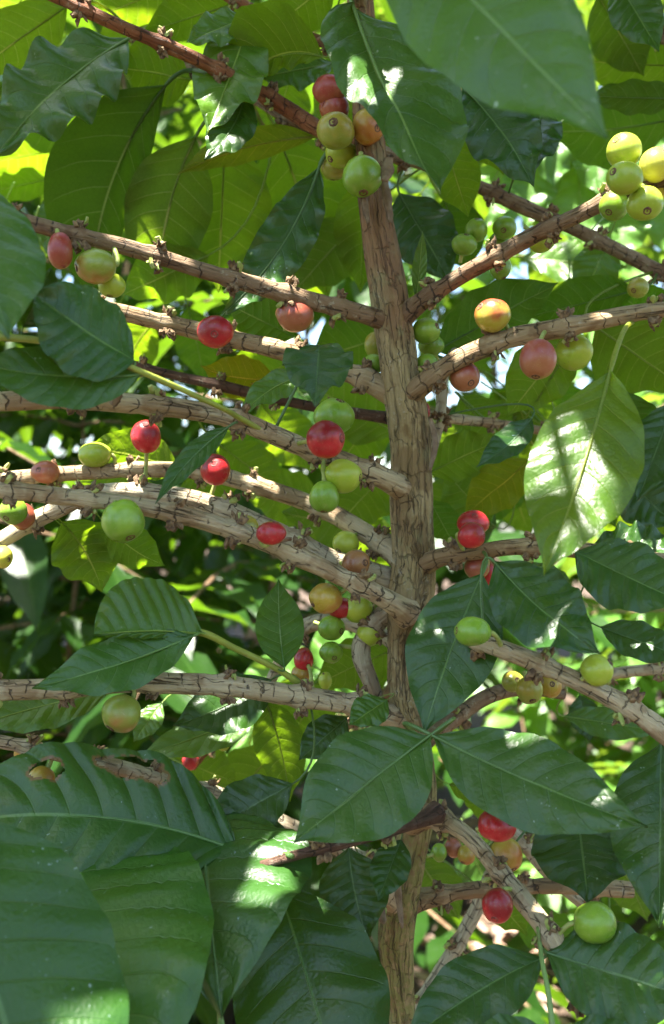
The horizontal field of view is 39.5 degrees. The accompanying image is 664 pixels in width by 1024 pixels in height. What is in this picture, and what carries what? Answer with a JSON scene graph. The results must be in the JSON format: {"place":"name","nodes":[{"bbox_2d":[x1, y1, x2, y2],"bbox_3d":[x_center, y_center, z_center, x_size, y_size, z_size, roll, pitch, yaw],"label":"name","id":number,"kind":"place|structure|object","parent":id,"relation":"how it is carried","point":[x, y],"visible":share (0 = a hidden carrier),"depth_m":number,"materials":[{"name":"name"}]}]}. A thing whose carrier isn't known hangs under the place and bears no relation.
{"place":"outdoors","nodes":[
{"label":"outdoors","id":0,"kind":"place"},
{"bbox_2d":[2,77,660,543],"label":"sky","id":1,"kind":"structure","parent":0,"point":[314,335],"materials":[{"name":"white"}]},
{"bbox_2d":[2,546,663,1023],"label":"ground","id":2,"kind":"structure","parent":0,"point":[444,792],"depth_m":3.30,"materials":[{"name":"soil"}]},
{"bbox_2d":[0,200,60,675],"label":"coffee bush","id":3,"kind":"object","parent":2,"relation":"on","point":[18,325],"visible":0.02,"depth_m":3.10,"materials":[{"name":"green plant"}]},
{"bbox_2d":[0,332,98,777],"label":"coffee bush","id":4,"kind":"object","parent":2,"relation":"on","point":[13,619],"visible":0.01,"depth_m":2.01,"materials":[{"name":"green plant"}]},
{"bbox_2d":[0,40,192,213],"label":"shade tree","id":5,"kind":"object","parent":2,"relation":"on","point":[41,197],"depth_m":7.57,"materials":[{"name":"green plant"}]},
{"bbox_2d":[0,9,251,1020],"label":"coffee bush","id":6,"kind":"object","parent":2,"relation":"on","point":[24,577],"visible":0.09,"depth_m":1.14,"materials":[{"name":"green plant"}]},
{"bbox_2d":[0,392,258,1013],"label":"coffee bush","id":7,"kind":"object","parent":2,"relation":"on","point":[73,628],"visible":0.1,"depth_m":1.24,"materials":[{"name":"green plant"}]},
{"bbox_2d":[0,21,305,820],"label":"coffee bush","id":8,"kind":"object","parent":2,"relation":"on","point":[293,810],"visible":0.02,"depth_m":2.07,"materials":[{"name":"green plant"}]},
{"bbox_2d":[14,92,311,713],"bbox_3d":[-0.831,-0.427,4.167,1.719,3.057,1.537,0,0,30],"label":"coffee bush","id":9,"kind":"object","parent":2,"relation":"on","point":[63,274],"visible":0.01,"depth_m":4.18,"materials":[{"name":"green plant"}]},
{"bbox_2d":[9,145,318,752],"bbox_3d":[-0.415,0.060,2.414,0.983,2.082,1.171,0,0,40],"label":"coffee bush","id":10,"kind":"object","parent":2,"relation":"on","point":[202,390],"visible":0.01,"depth_m":2.39,"materials":[{"name":"green plant"}]},
{"bbox_2d":[0,0,380,201],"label":"shade tree","id":11,"kind":"object","parent":2,"relation":"on","point":[67,32],"visible":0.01,"depth_m":4.23,"materials":[{"name":"green plant"}]},
{"bbox_2d":[0,0,384,1023],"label":"coffee bush","id":12,"kind":"object","parent":2,"relation":"on","point":[218,558],"visible":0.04,"depth_m":1.80,"materials":[{"name":"green plant"}]},
{"bbox_2d":[57,0,402,644],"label":"shade tree","id":13,"kind":"object","parent":2,"relation":"on","point":[253,634],"visible":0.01,"depth_m":7.30,"materials":[{"name":"green plant"}]},
{"bbox_2d":[42,110,485,850],"bbox_3d":[-0.096,-0.265,3.026,1.537,2.732,1.290,0,0,7],"label":"coffee bush","id":14,"kind":"object","parent":2,"relation":"on","point":[448,574],"visible":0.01,"depth_m":3.00,"materials":[{"name":"green plant"}]},
{"bbox_2d":[0,0,635,1023],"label":"coffee bush","id":15,"kind":"object","parent":2,"relation":"on","point":[258,582],"visible":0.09,"depth_m":1.32,"materials":[{"name":"green plant"}]},
{"bbox_2d":[0,0,663,1023],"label":"coffee plant","id":16,"kind":"object","parent":2,"relation":"on","point":[162,888],"visible":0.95,"depth_m":0.39,"materials":[{"name":"green plant"}]},
{"bbox_2d":[0,545,12,568],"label":"coffee cherry","id":17,"kind":"object","parent":16,"relation":"on","point":[6,556],"visible":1,"depth_m":0.41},
{"bbox_2d":[0,501,27,524],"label":"coffee cherry","id":18,"kind":"object","parent":16,"relation":"on","point":[17,515],"visible":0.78,"depth_m":0.39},
{"bbox_2d":[13,503,35,529],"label":"coffee cherry","id":19,"kind":"object","parent":16,"relation":"on","point":[28,521],"visible":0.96,"depth_m":0.41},
{"bbox_2d":[29,760,54,779],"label":"coffee cherry","id":20,"kind":"object","parent":16,"relation":"on","point":[45,772],"visible":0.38,"depth_m":0.40,"materials":[{"name":"yellow plant"}]},
{"bbox_2d":[30,461,59,483],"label":"coffee cherry","id":21,"kind":"object","parent":16,"relation":"on","point":[45,472],"visible":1,"depth_m":0.43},
{"bbox_2d":[47,228,72,268],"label":"coffee cherry","id":22,"kind":"object","parent":16,"relation":"on","point":[60,251],"visible":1,"depth_m":0.35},
{"bbox_2d":[74,247,119,283],"bbox_3d":[-0.092,-0.099,0.362,0.018,0.019,0.015,0,0,-26],"label":"coffee cherry","id":23,"kind":"object","parent":16,"relation":"on","point":[95,266],"visible":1,"depth_m":0.36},
{"bbox_2d":[78,442,116,466],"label":"coffee cherry","id":24,"kind":"object","parent":16,"relation":"on","point":[94,454],"visible":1,"depth_m":0.42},
{"bbox_2d":[98,253,125,297],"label":"coffee cherry","id":25,"kind":"object","parent":16,"relation":"on","point":[114,286],"visible":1,"depth_m":0.37,"materials":[{"name":"green plant"}]},
{"bbox_2d":[101,689,140,732],"bbox_3d":[-0.084,0.078,0.368,0.015,0.020,0.015,0,0,0],"label":"coffee cherry","id":26,"kind":"object","parent":16,"relation":"on","point":[120,713],"visible":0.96,"depth_m":0.36,"materials":[{"name":"green plant"}]},
{"bbox_2d":[101,499,144,542],"bbox_3d":[-0.077,0.003,0.342,0.016,0.016,0.015,0,0,0],"label":"coffee cherry","id":27,"kind":"object","parent":16,"relation":"on","point":[122,520],"visible":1,"depth_m":0.34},
{"bbox_2d":[130,420,160,481],"bbox_3d":[-0.082,-0.025,0.406,0.013,0.032,0.015,0,0,0],"label":"coffee cherry","id":28,"kind":"object","parent":16,"relation":"on","point":[145,438],"visible":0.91,"depth_m":0.40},
{"bbox_2d":[182,755,203,770],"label":"coffee cherry","id":29,"kind":"object","parent":16,"relation":"on","point":[189,764],"visible":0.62,"depth_m":0.49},
{"bbox_2d":[200,454,229,494],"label":"coffee cherry","id":30,"kind":"object","parent":16,"relation":"on","point":[214,470],"visible":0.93,"depth_m":0.40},
{"bbox_2d":[197,315,233,348],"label":"coffee cherry","id":31,"kind":"object","parent":16,"relation":"on","point":[215,331],"visible":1,"depth_m":0.39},
{"bbox_2d":[244,515,258,527],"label":"coffee cherry","id":32,"kind":"object","parent":16,"relation":"on","point":[252,521],"visible":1,"depth_m":0.38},
{"bbox_2d":[256,521,285,547],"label":"coffee cherry","id":33,"kind":"object","parent":16,"relation":"on","point":[268,534],"visible":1,"depth_m":0.36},
{"bbox_2d":[276,302,313,331],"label":"coffee cherry","id":34,"kind":"object","parent":16,"relation":"on","point":[298,317],"visible":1,"depth_m":0.40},
{"bbox_2d":[291,666,308,679],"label":"coffee cherry","id":35,"kind":"object","parent":16,"relation":"on","point":[300,674],"visible":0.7,"depth_m":0.43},
{"bbox_2d":[294,647,313,686],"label":"coffee cherry","id":36,"kind":"object","parent":16,"relation":"on","point":[303,658],"visible":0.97,"depth_m":0.43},
{"bbox_2d":[297,420,344,458],"bbox_3d":[-0.004,-0.029,0.376,0.016,0.015,0.027,0,0,-20],"label":"coffee cherry","id":37,"kind":"object","parent":16,"relation":"on","point":[325,439],"visible":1,"depth_m":0.36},
{"bbox_2d":[309,459,338,512],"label":"coffee cherry","id":38,"kind":"object","parent":16,"relation":"on","point":[324,496],"visible":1,"depth_m":0.38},
{"bbox_2d":[318,672,331,689],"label":"coffee cherry","id":39,"kind":"object","parent":16,"relation":"on","point":[325,680],"visible":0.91,"depth_m":0.46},
{"bbox_2d":[309,583,346,613],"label":"coffee cherry","id":40,"kind":"object","parent":16,"relation":"on","point":[325,598],"visible":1,"depth_m":0.39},
{"bbox_2d":[312,74,344,102],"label":"coffee cherry","id":41,"kind":"object","parent":16,"relation":"on","point":[325,87],"visible":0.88,"depth_m":0.42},
{"bbox_2d":[313,615,344,640],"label":"coffee cherry","id":42,"kind":"object","parent":16,"relation":"on","point":[331,628],"visible":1,"depth_m":0.43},
{"bbox_2d":[321,159,343,180],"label":"coffee cherry","id":43,"kind":"object","parent":16,"relation":"on","point":[328,171],"visible":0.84,"depth_m":0.44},
{"bbox_2d":[319,97,348,115],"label":"coffee cherry","id":44,"kind":"object","parent":16,"relation":"on","point":[340,104],"visible":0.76,"depth_m":0.42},
{"bbox_2d":[313,398,354,431],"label":"coffee cherry","id":45,"kind":"object","parent":16,"relation":"on","point":[340,413],"visible":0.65,"depth_m":0.39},
{"bbox_2d":[319,641,351,663],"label":"coffee cherry","id":46,"kind":"object","parent":16,"relation":"on","point":[331,652],"visible":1,"depth_m":0.43,"materials":[{"name":"green plant"}]},
{"bbox_2d":[317,111,355,149],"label":"coffee cherry","id":47,"kind":"object","parent":16,"relation":"on","point":[335,130],"visible":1,"depth_m":0.40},
{"bbox_2d":[330,597,347,617],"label":"coffee cherry","id":48,"kind":"object","parent":16,"relation":"on","point":[341,611],"visible":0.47,"depth_m":0.43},
{"bbox_2d":[325,143,355,168],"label":"coffee cherry","id":49,"kind":"object","parent":16,"relation":"on","point":[339,159],"visible":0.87,"depth_m":0.42,"materials":[{"name":"plant"}]},
{"bbox_2d":[321,459,361,492],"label":"coffee cherry","id":50,"kind":"object","parent":16,"relation":"on","point":[343,475],"visible":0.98,"depth_m":0.38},
{"bbox_2d":[332,531,358,553],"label":"coffee cherry","id":51,"kind":"object","parent":16,"relation":"on","point":[345,542],"visible":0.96,"depth_m":0.43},
{"bbox_2d":[339,549,369,572],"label":"coffee cherry","id":52,"kind":"object","parent":16,"relation":"on","point":[356,560],"visible":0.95,"depth_m":0.40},
{"bbox_2d":[346,597,372,622],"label":"coffee cherry","id":53,"kind":"object","parent":16,"relation":"on","point":[361,610],"visible":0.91,"depth_m":0.42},
{"bbox_2d":[342,151,381,197],"bbox_3d":[0.013,-0.145,0.395,0.017,0.020,0.017,0,0,0],"label":"coffee cherry","id":54,"kind":"object","parent":16,"relation":"on","point":[361,176],"visible":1,"depth_m":0.39,"materials":[{"name":"green plant"}]},
{"bbox_2d":[353,108,382,145],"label":"coffee cherry","id":55,"kind":"object","parent":16,"relation":"on","point":[368,132],"visible":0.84,"depth_m":0.41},
{"bbox_2d":[356,627,379,645],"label":"coffee cherry","id":56,"kind":"object","parent":16,"relation":"on","point":[366,635],"visible":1,"depth_m":0.42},
{"bbox_2d":[364,332,377,354],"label":"coffee cherry","id":57,"kind":"object","parent":16,"relation":"on","point":[370,345],"visible":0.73,"depth_m":0.44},
{"bbox_2d":[365,354,379,372],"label":"coffee cherry","id":58,"kind":"object","parent":16,"relation":"on","point":[374,358],"visible":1,"depth_m":0.43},
{"bbox_2d":[413,317,439,344],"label":"coffee cherry","id":59,"kind":"object","parent":16,"relation":"on","point":[426,330],"visible":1,"depth_m":0.42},
{"bbox_2d":[417,354,437,372],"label":"coffee cherry","id":60,"kind":"object","parent":16,"relation":"on","point":[431,358],"visible":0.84,"depth_m":0.42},
{"bbox_2d":[418,337,444,359],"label":"coffee cherry","id":61,"kind":"object","parent":16,"relation":"on","point":[436,348],"visible":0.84,"depth_m":0.44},
{"bbox_2d":[426,843,446,861],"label":"coffee cherry","id":62,"kind":"object","parent":16,"relation":"on","point":[438,853],"visible":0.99,"depth_m":0.46,"materials":[{"name":"green plant"}]},
{"bbox_2d":[445,837,461,857],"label":"coffee cherry","id":63,"kind":"object","parent":16,"relation":"on","point":[453,845],"visible":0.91,"depth_m":0.46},
{"bbox_2d":[449,364,479,391],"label":"coffee cherry","id":64,"kind":"object","parent":16,"relation":"on","point":[466,378],"visible":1,"depth_m":0.41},
{"bbox_2d":[452,233,476,262],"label":"coffee cherry","id":65,"kind":"object","parent":16,"relation":"on","point":[464,244],"visible":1,"depth_m":0.45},
{"bbox_2d":[457,832,479,864],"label":"coffee cherry","id":66,"kind":"object","parent":16,"relation":"on","point":[466,855],"visible":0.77,"depth_m":0.46,"materials":[{"name":"yellow plant"}]},
{"bbox_2d":[455,522,484,550],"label":"coffee cherry","id":67,"kind":"object","parent":16,"relation":"on","point":[470,535],"visible":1,"depth_m":0.39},
{"bbox_2d":[457,510,489,531],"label":"coffee cherry","id":68,"kind":"object","parent":16,"relation":"on","point":[479,517],"visible":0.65,"depth_m":0.41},
{"bbox_2d":[465,218,487,248],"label":"coffee cherry","id":69,"kind":"object","parent":16,"relation":"on","point":[476,229],"visible":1,"depth_m":0.45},
{"bbox_2d":[464,559,488,577],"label":"coffee cherry","id":70,"kind":"object","parent":16,"relation":"on","point":[472,568],"visible":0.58,"depth_m":0.41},
{"bbox_2d":[454,617,502,646],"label":"coffee cherry","id":71,"kind":"object","parent":16,"relation":"on","point":[472,631],"visible":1,"depth_m":0.33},
{"bbox_2d":[485,559,493,584],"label":"coffee cherry","id":72,"kind":"object","parent":16,"relation":"on","point":[489,574],"visible":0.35,"depth_m":0.42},
{"bbox_2d":[474,299,510,332],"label":"coffee cherry","id":73,"kind":"object","parent":16,"relation":"on","point":[492,315],"visible":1,"depth_m":0.39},
{"bbox_2d":[475,811,516,841],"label":"coffee cherry","id":74,"kind":"object","parent":16,"relation":"on","point":[490,827],"visible":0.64,"depth_m":0.35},
{"bbox_2d":[482,886,512,923],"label":"coffee cherry","id":75,"kind":"object","parent":16,"relation":"on","point":[497,905],"visible":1,"depth_m":0.35,"materials":[{"name":"red plant"}]},
{"bbox_2d":[489,233,507,244],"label":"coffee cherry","id":76,"kind":"object","parent":16,"relation":"on","point":[499,241],"visible":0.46,"depth_m":0.46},
{"bbox_2d":[490,260,510,279],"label":"coffee cherry","id":77,"kind":"object","parent":16,"relation":"on","point":[503,273],"visible":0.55,"depth_m":0.43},
{"bbox_2d":[492,216,516,239],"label":"coffee cherry","id":78,"kind":"object","parent":16,"relation":"on","point":[504,227],"visible":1,"depth_m":0.45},
{"bbox_2d":[487,838,522,871],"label":"coffee cherry","id":79,"kind":"object","parent":16,"relation":"on","point":[510,850],"visible":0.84,"depth_m":0.38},
{"bbox_2d":[502,671,522,691],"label":"coffee cherry","id":80,"kind":"object","parent":16,"relation":"on","point":[510,679],"visible":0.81,"depth_m":0.42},
{"bbox_2d":[516,670,542,703],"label":"coffee cherry","id":81,"kind":"object","parent":16,"relation":"on","point":[529,692],"visible":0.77,"depth_m":0.40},
{"bbox_2d":[519,330,556,379],"bbox_3d":[0.084,-0.066,0.380,0.015,0.024,0.025,0,0,0],"label":"coffee cherry","id":82,"kind":"object","parent":16,"relation":"on","point":[538,359],"visible":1,"depth_m":0.37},
{"bbox_2d":[523,225,553,252],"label":"coffee cherry","id":83,"kind":"object","parent":16,"relation":"on","point":[539,247],"visible":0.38,"depth_m":0.41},
{"bbox_2d":[540,677,561,697],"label":"coffee cherry","id":84,"kind":"object","parent":16,"relation":"on","point":[552,688],"visible":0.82,"depth_m":0.41,"materials":[{"name":"plant"}]},
{"bbox_2d":[555,334,592,370],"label":"coffee cherry","id":85,"kind":"object","parent":16,"relation":"on","point":[576,355],"visible":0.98,"depth_m":0.39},
{"bbox_2d":[558,901,616,943],"bbox_3d":[0.095,0.154,0.345,0.023,0.017,0.015,0,0,0],"label":"coffee cherry","id":86,"kind":"object","parent":16,"relation":"on","point":[593,922],"visible":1,"depth_m":0.34,"materials":[{"name":"green plant"}]},
{"bbox_2d":[580,654,613,686],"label":"coffee cherry","id":87,"kind":"object","parent":16,"relation":"on","point":[597,670],"visible":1,"depth_m":0.34,"materials":[{"name":"green plant"}]},
{"bbox_2d":[599,191,627,220],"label":"coffee cherry","id":88,"kind":"object","parent":16,"relation":"on","point":[612,206],"visible":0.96,"depth_m":0.36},
{"bbox_2d":[606,132,641,165],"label":"coffee cherry","id":89,"kind":"object","parent":16,"relation":"on","point":[624,146],"visible":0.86,"depth_m":0.35,"materials":[{"name":"yellow plant"}]},
{"bbox_2d":[606,161,646,195],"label":"coffee cherry","id":90,"kind":"object","parent":16,"relation":"on","point":[624,178],"visible":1,"depth_m":0.34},
{"bbox_2d":[627,277,648,297],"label":"coffee cherry","id":91,"kind":"object","parent":16,"relation":"on","point":[637,287],"visible":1,"depth_m":0.45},
{"bbox_2d":[626,185,663,220],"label":"coffee cherry","id":92,"kind":"object","parent":16,"relation":"on","point":[645,203],"visible":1,"depth_m":0.35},
{"bbox_2d":[639,147,663,182],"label":"coffee cherry","id":93,"kind":"object","parent":16,"relation":"on","point":[651,163],"visible":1,"depth_m":0.35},
{"bbox_2d":[658,188,663,198],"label":"coffee cherry","id":94,"kind":"object","parent":16,"relation":"on","point":[661,190],"visible":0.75,"depth_m":0.37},
{"bbox_2d":[463,390,663,1021],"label":"coffee bush","id":95,"kind":"object","parent":2,"relation":"on","point":[618,755],"visible":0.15,"depth_m":1.98,"materials":[{"name":"green plant"}]},
{"bbox_2d":[482,232,663,921],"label":"coffee bush","id":96,"kind":"object","parent":2,"relation":"on","point":[535,719],"visible":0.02,"depth_m":2.26,"materials":[{"name":"green plant"}]},
{"bbox_2d":[494,82,663,1023],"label":"coffee bush","id":97,"kind":"object","parent":2,"relation":"on","point":[610,616],"visible":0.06,"depth_m":1.42,"materials":[{"name":"green plant"}]},
{"bbox_2d":[511,234,663,760],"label":"coffee bush","id":98,"kind":"object","parent":2,"relation":"on","point":[566,661],"visible":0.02,"depth_m":3.64,"materials":[{"name":"green plant"}]},
{"bbox_2d":[585,242,660,661],"bbox_3d":[2.043,-0.427,4.486,1.537,3.057,1.719,0,0,6],"label":"coffee bush","id":99,"kind":"object","parent":2,"relation":"on","point":[586,655],"visible":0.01,"depth_m":4.74,"materials":[{"name":"green plant"}]},
{"bbox_2d":[614,615,659,763],"bbox_3d":[1.123,0.043,1.835,1.064,2.116,1.190,0,0,-42],"label":"coffee bush","id":100,"kind":"object","parent":2,"relation":"on","point":[642,749],"visible":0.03,"depth_m":1.88,"materials":[{"name":"green plant"}]},
{"bbox_2d":[302,168,589,726],"bbox_3d":[0.524,-0.264,4.305,1.487,2.732,1.674,0,0,-39],"label":"coffee bush","id":101,"kind":"object","parent":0,"point":[437,314],"visible":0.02,"depth_m":4.21,"materials":[{"name":"green plant"}]},
{"bbox_2d":[364,815,569,1023],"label":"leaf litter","id":102,"kind":"object","parent":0,"point":[503,935],"visible":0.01,"depth_m":2.30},
{"bbox_2d":[289,10,663,877],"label":"coffee bush","id":103,"kind":"object","parent":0,"point":[559,734],"visible":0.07,"depth_m":2.61,"materials":[{"name":"green plant"}]},
{"bbox_2d":[375,0,663,658],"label":"shade tree","id":104,"kind":"object","parent":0,"point":[585,6],"visible":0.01,"depth_m":5.84,"materials":[{"name":"green plant"}]}
]}

